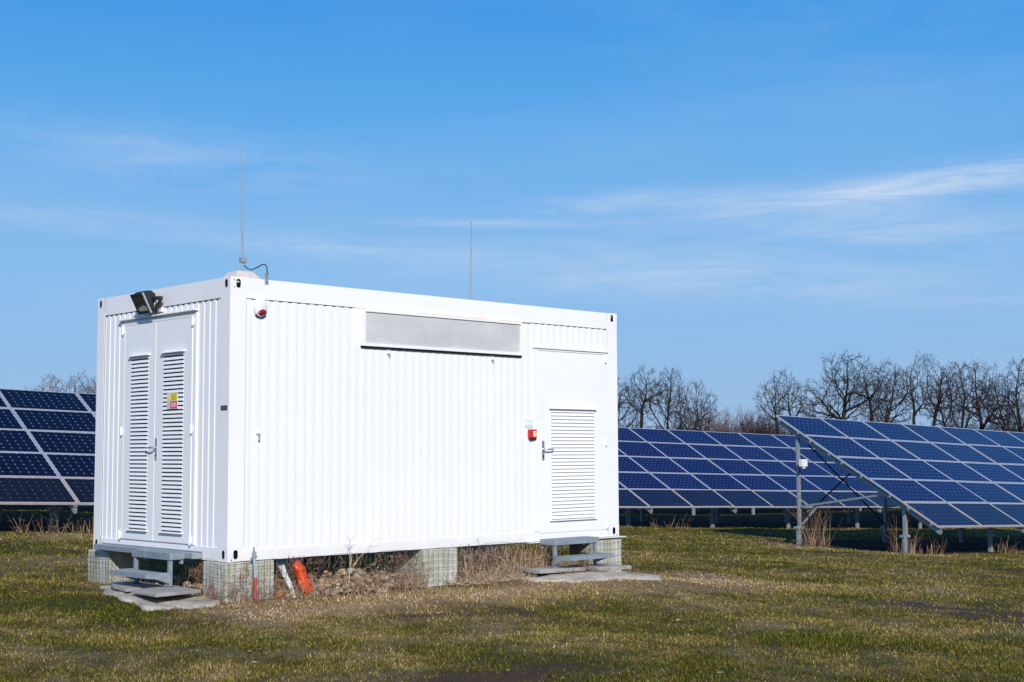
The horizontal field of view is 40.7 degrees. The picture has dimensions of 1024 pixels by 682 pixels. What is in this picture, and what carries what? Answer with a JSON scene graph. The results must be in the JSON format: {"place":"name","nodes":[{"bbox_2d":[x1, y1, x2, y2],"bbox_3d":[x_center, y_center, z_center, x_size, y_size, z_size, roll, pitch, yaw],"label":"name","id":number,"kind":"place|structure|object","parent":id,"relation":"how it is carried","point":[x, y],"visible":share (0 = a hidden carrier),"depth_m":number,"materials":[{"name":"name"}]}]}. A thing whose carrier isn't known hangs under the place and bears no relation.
{"place":"outdoors","nodes":[
{"label":"outdoors","id":0,"kind":"place"},
{"bbox_2d":[0,505,1023,681],"bbox_3d":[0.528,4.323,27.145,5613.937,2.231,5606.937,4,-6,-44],"label":"ground","id":1,"kind":"structure","parent":0,"point":[866,520],"depth_m":13.89,"materials":[{"name":"green plant"}]},
{"bbox_2d":[4,510,72,532],"bbox_3d":[-8.421,3.210,24.547,1.010,0.459,1.226,-3,-5,27],"label":"weed clump","id":2,"kind":"object","parent":1,"relation":"on","point":[37,524],"visible":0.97,"depth_m":24.34,"materials":[{"name":"brown plant"}]},
{"bbox_2d":[0,388,95,529],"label":"solar table","id":3,"kind":"object","parent":1,"relation":"on","point":[47,447],"visible":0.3,"depth_m":26.23,"materials":[{"name":"glass"}]},
{"bbox_2d":[34,373,65,391],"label":"bare tree","id":4,"kind":"object","parent":1,"relation":"on","point":[52,387],"visible":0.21,"depth_m":175.41,"materials":[{"name":"plant"}]},
{"bbox_2d":[62,507,93,532],"bbox_3d":[-7.737,3.172,25.118,0.719,0.693,1.014,-2,-5,24],"label":"weed clump","id":5,"kind":"object","parent":1,"relation":"on","point":[80,524],"visible":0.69,"depth_m":25.11,"materials":[{"name":"brown plant"}]},
{"bbox_2d":[61,368,95,392],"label":"bare tree","id":6,"kind":"object","parent":1,"relation":"on","point":[84,388],"visible":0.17,"depth_m":176.47,"materials":[{"name":"brown wood"}]},
{"bbox_2d":[87,376,96,393],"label":"bare tree","id":7,"kind":"object","parent":1,"relation":"on","point":[88,391],"visible":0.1,"depth_m":176.57,"materials":[{"name":"brown wood"}]},
{"bbox_2d":[88,549,149,583],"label":"concrete pier","id":8,"kind":"structure","parent":1,"relation":"on","point":[114,563],"depth_m":16.16,"materials":[{"name":"grey concrete"}]},
{"bbox_2d":[109,549,184,586],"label":"steel steps","id":9,"kind":"structure","parent":1,"relation":"on","point":[134,573],"depth_m":14.62,"materials":[{"name":"grey metal"}]},
{"bbox_2d":[99,585,219,610],"bbox_3d":[-3.918,2.719,14.687,0.818,0.134,2.485,3,-6,-37],"label":"concrete pad","id":10,"kind":"object","parent":1,"relation":"on","point":[185,601],"visible":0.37,"depth_m":14.10,"materials":[{"name":"grey concrete"}]},
{"bbox_2d":[110,580,165,591],"bbox_3d":[-4.182,2.660,14.983,0.548,0.034,0.957,4,-6,-44],"label":"concrete slab","id":11,"kind":"object","parent":10,"relation":"on","point":[125,585],"depth_m":14.83,"materials":[{"name":"grey concrete"}]},
{"bbox_2d":[131,586,200,596],"bbox_3d":[-3.599,2.590,14.271,0.594,0.036,0.717,4,-6,-44],"label":"concrete slab","id":12,"kind":"object","parent":10,"relation":"on","point":[162,591],"depth_m":14.15,"materials":[{"name":"grey concrete"}]},
{"bbox_2d":[203,560,273,602],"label":"concrete pier","id":13,"kind":"structure","parent":1,"relation":"on","point":[229,574],"depth_m":14.37,"materials":[{"name":"grey concrete"}]},
{"bbox_2d":[250,547,256,601],"bbox_3d":[-2.681,2.452,14.339,0.076,0.611,0.055,4,-6,-44],"label":"marker stake","id":14,"kind":"object","parent":1,"relation":"on","point":[254,557],"visible":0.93,"depth_m":14.33,"materials":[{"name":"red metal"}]},
{"bbox_2d":[277,590,284,597],"bbox_3d":[-2.455,2.678,14.597,0.095,0.096,0.085,2,-5,-23],"label":"brick fragment","id":15,"kind":"object","parent":1,"relation":"on","point":[280,595],"visible":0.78,"depth_m":14.57,"materials":[{"name":"orange brick"}]},
{"bbox_2d":[278,566,295,597],"bbox_3d":[-2.398,2.583,14.697,0.192,0.392,0.059,1,-5,-20],"label":"broken board","id":16,"kind":"object","parent":1,"relation":"on","point":[288,581],"visible":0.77,"depth_m":14.69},
{"bbox_2d":[276,555,334,573],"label":"concrete pier","id":17,"kind":"structure","parent":1,"relation":"on","point":[313,564],"depth_m":17.96,"materials":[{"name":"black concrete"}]},
{"bbox_2d":[124,567,539,597],"bbox_3d":[-2.131,2.805,16.674,4.675,0.316,2.614,4,-6,-44],"label":"rubble","id":18,"kind":"object","parent":1,"relation":"on","point":[179,580],"visible":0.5,"depth_m":15.46,"materials":[{"name":"stone"}]},
{"bbox_2d":[292,560,313,594],"bbox_3d":[-2.249,2.551,14.876,0.277,0.385,0.168,4,-6,-44],"label":"orange sheet","id":19,"kind":"object","parent":18,"relation":"on","point":[298,568],"visible":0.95,"depth_m":14.81,"materials":[{"name":"plastic"}]},
{"bbox_2d":[80,534,625,602],"bbox_3d":[-1.789,2.801,17.401,6.252,0.586,3.169,4,-6,-44],"label":"wire mesh","id":20,"kind":"object","parent":1,"relation":"on","point":[360,567],"visible":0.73,"depth_m":15.61,"materials":[{"name":"grey metal"}]},
{"bbox_2d":[347,535,378,594],"bbox_3d":[-1.680,2.466,15.265,0.471,0.685,0.146,4,-6,-44],"label":"dead sapling","id":21,"kind":"object","parent":1,"relation":"on","point":[355,563],"visible":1,"depth_m":15.21,"materials":[{"name":"brown plant"}]},
{"bbox_2d":[187,549,648,602],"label":"dead twigs","id":22,"kind":"object","parent":1,"relation":"on","point":[283,587],"visible":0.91,"depth_m":15.11,"materials":[{"name":"brown plant"}]},
{"bbox_2d":[393,547,456,586],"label":"concrete pier","id":23,"kind":"structure","parent":1,"relation":"on","point":[444,553],"depth_m":16.21,"materials":[{"name":"grey concrete"}]},
{"bbox_2d":[456,544,494,568],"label":"concrete pier","id":24,"kind":"structure","parent":1,"relation":"on","point":[481,546],"depth_m":19.96,"materials":[{"name":"grey concrete"}]},
{"bbox_2d":[439,539,562,586],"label":"dead brambles","id":25,"kind":"object","parent":1,"relation":"on","point":[496,572],"visible":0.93,"depth_m":16.71,"materials":[{"name":"brown plant"}]},
{"bbox_2d":[12,548,1008,681],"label":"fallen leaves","id":26,"kind":"object","parent":1,"relation":"on","point":[535,630],"visible":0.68,"depth_m":11.99,"materials":[{"name":"brown plant"}]},
{"bbox_2d":[522,571,662,582],"bbox_3d":[1.031,2.921,17.022,1.913,0.141,1.307,4,-6,-44],"label":"concrete pad","id":27,"kind":"object","parent":1,"relation":"on","point":[576,577],"visible":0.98,"depth_m":16.71,"materials":[{"name":"grey concrete"}]},
{"bbox_2d":[515,565,584,573],"bbox_3d":[0.480,2.841,17.154,0.859,0.062,0.499,4,-6,-44],"label":"concrete slab","id":28,"kind":"object","parent":27,"relation":"on","point":[546,569],"depth_m":16.97,"materials":[{"name":"grey concrete"}]},
{"bbox_2d":[567,563,630,570],"bbox_3d":[1.116,2.889,17.622,0.629,0.060,0.579,4,-6,-44],"label":"concrete slab","id":29,"kind":"object","parent":27,"relation":"on","point":[612,566],"depth_m":17.48,"materials":[{"name":"grey concrete"}]},
{"bbox_2d":[540,536,613,567],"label":"steel steps","id":30,"kind":"structure","parent":29,"relation":"on","point":[595,556],"depth_m":17.30,"materials":[{"name":"grey metal"}]},
{"bbox_2d":[569,537,621,570],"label":"concrete pier","id":31,"kind":"structure","parent":1,"relation":"on","point":[612,545],"depth_m":18.27,"materials":[{"name":"grey concrete"}]},
{"bbox_2d":[93,276,625,562],"bbox_3d":[-1.766,1.055,17.482,6.270,2.998,3.013,4,-6,-44],"label":"equipment container","id":32,"kind":"object","parent":31,"relation":"on","point":[365,418],"visible":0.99,"depth_m":15.78,"materials":[{"name":"white metal"}]},
{"bbox_2d":[118,322,156,540],"bbox_3d":[-4.277,1.036,15.727,0.089,2.468,0.782,4,-6,-44],"label":"door","id":33,"kind":"structure","parent":32,"relation":"in","point":[139,386],"depth_m":15.70,"materials":[{"name":"white paint"}]},
{"bbox_2d":[130,290,163,314],"bbox_3d":[-4.088,-0.438,15.508,0.224,0.257,0.451,4,-6,-44],"label":"floodlight","id":34,"kind":"object","parent":32,"relation":"attached to","point":[144,302],"visible":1,"depth_m":15.48,"materials":[{"name":"grey metal"}]},
{"bbox_2d":[145,316,194,545],"bbox_3d":[-3.767,0.989,15.177,0.116,2.468,0.935,4,-6,-44],"label":"door","id":35,"kind":"structure","parent":32,"relation":"in","point":[174,338],"depth_m":15.13,"materials":[{"name":"white paint"}]},
{"bbox_2d":[167,401,177,408],"bbox_3d":[-3.739,0.703,15.169,0.006,0.086,0.230,4,-6,-44],"label":"prohibition sign","id":36,"kind":"object","parent":32,"relation":"attached to","point":[172,404],"visible":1,"depth_m":15.16,"materials":[{"name":"white"}]},
{"bbox_2d":[167,393,177,400],"bbox_3d":[-3.740,0.616,15.176,0.005,0.084,0.230,4,-6,-44],"label":"warning sign","id":37,"kind":"object","parent":32,"relation":"attached to","point":[172,396],"visible":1,"depth_m":15.17,"materials":[{"name":"yellow"}]},
{"bbox_2d":[221,405,226,409],"bbox_3d":[-3.019,0.699,14.450,0.007,0.050,0.122,4,-6,-44],"label":"name plate","id":38,"kind":"object","parent":32,"relation":"attached to","point":[223,407],"visible":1,"depth_m":14.45,"materials":[{"name":"grey metal"}]},
{"bbox_2d":[223,145,268,283],"bbox_3d":[-2.893,-1.373,14.916,0.340,1.540,0.456,4,-6,-44],"label":"lightning rod","id":39,"kind":"object","parent":32,"relation":"on","point":[243,273],"visible":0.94,"depth_m":14.89,"materials":[{"name":"metal"}]},
{"bbox_2d":[253,298,266,317],"bbox_3d":[-2.679,-0.357,14.707,0.162,0.212,0.064,4,-6,-44],"label":"alarm siren","id":40,"kind":"object","parent":32,"relation":"attached to","point":[260,307],"visible":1,"depth_m":14.68,"materials":[{"name":"white plastic"}]},
{"bbox_2d":[470,221,471,299],"bbox_3d":[-0.628,-0.993,20.397,0.360,1.575,0.320,4,-6,-44],"label":"lightning rod","id":41,"kind":"object","parent":32,"relation":"on","point":[470,260],"visible":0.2,"depth_m":20.41,"materials":[{"name":"metal"}]},
{"bbox_2d":[525,419,533,427],"bbox_3d":[0.222,1.039,17.411,0.170,0.111,0.007,4,-6,-44],"label":"wall sticker","id":42,"kind":"object","parent":32,"relation":"attached to","point":[529,423],"depth_m":17.41,"materials":[{"name":"white"}]},
{"bbox_2d":[528,429,536,439],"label":"call point","id":43,"kind":"structure","parent":32,"relation":"attached to","point":[532,434],"depth_m":17.38,"materials":[{"name":"red plastic"}]},
{"bbox_2d":[538,351,608,532],"bbox_3d":[0.819,1.310,17.924,1.292,2.313,0.108,4,-6,-44],"label":"door","id":44,"kind":"structure","parent":32,"relation":"in","point":[573,441],"depth_m":17.90,"materials":[{"name":"white paint"}]},
{"bbox_2d":[617,374,648,427],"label":"bare tree","id":45,"kind":"object","parent":1,"relation":"on","point":[626,412],"visible":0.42,"depth_m":149.31,"materials":[{"name":"brown plant"}]},
{"bbox_2d":[617,363,668,427],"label":"bare tree","id":46,"kind":"object","parent":1,"relation":"on","point":[646,399],"visible":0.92,"depth_m":149.29,"materials":[{"name":"brown plant"}]},
{"bbox_2d":[646,512,691,527],"bbox_3d":[4.421,5.019,38.551,1.427,0.454,1.218,-1,-5,14],"label":"weed clump","id":47,"kind":"object","parent":1,"relation":"on","point":[664,522],"visible":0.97,"depth_m":38.48,"materials":[{"name":"brown plant"}]},
{"bbox_2d":[640,365,701,430],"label":"bare tree","id":48,"kind":"object","parent":1,"relation":"on","point":[668,404],"visible":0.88,"depth_m":148.14,"materials":[{"name":"brown plant"}]},
{"bbox_2d":[669,379,718,431],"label":"bare tree","id":49,"kind":"object","parent":1,"relation":"on","point":[701,407],"visible":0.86,"depth_m":148.15,"materials":[{"name":"brown plant"}]},
{"bbox_2d":[638,508,861,514],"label":"solar table","id":50,"kind":"object","parent":1,"relation":"on","point":[753,511],"visible":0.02,"depth_m":54.41,"materials":[{"name":"metal"}]},
{"bbox_2d":[618,427,922,528],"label":"solar table","id":51,"kind":"object","parent":1,"relation":"on","point":[668,468],"visible":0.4,"depth_m":42.47,"materials":[{"name":"glass"}]},
{"bbox_2d":[752,369,811,434],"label":"bare tree","id":52,"kind":"object","parent":1,"relation":"on","point":[775,407],"visible":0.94,"depth_m":146.43,"materials":[{"name":"brown plant"}]},
{"bbox_2d":[619,404,1017,435],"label":"undergrowth","id":53,"kind":"object","parent":1,"relation":"on","point":[769,430],"visible":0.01,"depth_m":152.57,"materials":[{"name":"brown plant"}]},
{"bbox_2d":[789,500,850,546],"bbox_3d":[6.998,4.163,32.151,1.428,1.301,1.199,1,-5,-13],"label":"weed clump","id":54,"kind":"object","parent":1,"relation":"on","point":[813,539],"visible":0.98,"depth_m":32.10,"materials":[{"name":"brown plant"}]},
{"bbox_2d":[796,351,894,419],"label":"bare tree","id":55,"kind":"object","parent":1,"relation":"on","point":[844,405],"visible":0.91,"depth_m":145.10,"materials":[{"name":"brown plant"}]},
{"bbox_2d":[840,357,895,421],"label":"bare tree","id":56,"kind":"object","parent":1,"relation":"on","point":[867,392],"visible":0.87,"depth_m":144.86,"materials":[{"name":"brown plant"}]},
{"bbox_2d":[860,357,917,423],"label":"bare tree","id":57,"kind":"object","parent":1,"relation":"on","point":[887,414],"visible":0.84,"depth_m":144.02,"materials":[{"name":"brown plant"}]},
{"bbox_2d":[775,415,1023,553],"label":"solar table","id":58,"kind":"object","parent":1,"relation":"on","point":[941,478],"visible":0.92,"depth_m":32.89,"materials":[{"name":"glass"}]},
{"bbox_2d":[799,459,807,468],"bbox_3d":[6.792,2.867,32.150,0.200,0.215,0.105,4,-6,-44],"label":"junction box","id":59,"kind":"object","parent":58,"relation":"attached to","point":[802,463],"visible":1,"depth_m":32.09,"materials":[{"name":"white plastic"}]},
{"bbox_2d":[886,514,926,553],"bbox_3d":[8.289,4.167,29.665,0.991,0.875,0.872,-4,-6,39],"label":"weed clump","id":60,"kind":"object","parent":1,"relation":"on","point":[906,540],"visible":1,"depth_m":29.66,"materials":[{"name":"brown plant"}]},
{"bbox_2d":[885,511,946,554],"bbox_3d":[9.023,4.202,30.260,1.150,1.025,1.289,2,-5,-28],"label":"weed clump","id":61,"kind":"object","parent":1,"relation":"on","point":[931,552],"visible":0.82,"depth_m":30.08,"materials":[{"name":"brown plant"}]},
{"bbox_2d":[887,349,965,425],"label":"bare tree","id":62,"kind":"object","parent":1,"relation":"on","point":[940,393],"visible":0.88,"depth_m":143.21,"materials":[{"name":"brown plant"}]},
{"bbox_2d":[917,361,995,428],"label":"bare tree","id":63,"kind":"object","parent":1,"relation":"on","point":[949,414],"visible":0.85,"depth_m":141.88,"materials":[{"name":"brown plant"}]},
{"bbox_2d":[935,357,1023,430],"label":"bare tree","id":64,"kind":"object","parent":1,"relation":"on","point":[980,419],"visible":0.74,"depth_m":141.03,"materials":[{"name":"brown plant"}]},
{"bbox_2d":[971,371,1023,432],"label":"bare tree","id":65,"kind":"object","parent":1,"relation":"on","point":[1003,428],"visible":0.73,"depth_m":140.91,"materials":[{"name":"brown plant"}]},
{"bbox_2d":[986,355,1023,432],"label":"bare tree","id":66,"kind":"object","parent":1,"relation":"on","point":[1017,402],"visible":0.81,"depth_m":140.80,"materials":[{"name":"brown plant"}]},
{"bbox_2d":[991,531,1022,552],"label":"weed clump","id":67,"kind":"object","parent":1,"relation":"on","point":[1007,546],"visible":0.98,"depth_m":31.79,"materials":[{"name":"brown plant"}]},
{"bbox_2d":[0,0,1023,433],"label":"sky","id":68,"kind":"structure","parent":0,"point":[753,190],"materials":[{"name":"blue"}]},
{"bbox_2d":[503,544,592,573],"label":"dry grass","id":69,"kind":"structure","parent":0,"point":[565,563],"depth_m":17.76,"materials":[{"name":"brown plant"}]}
]}

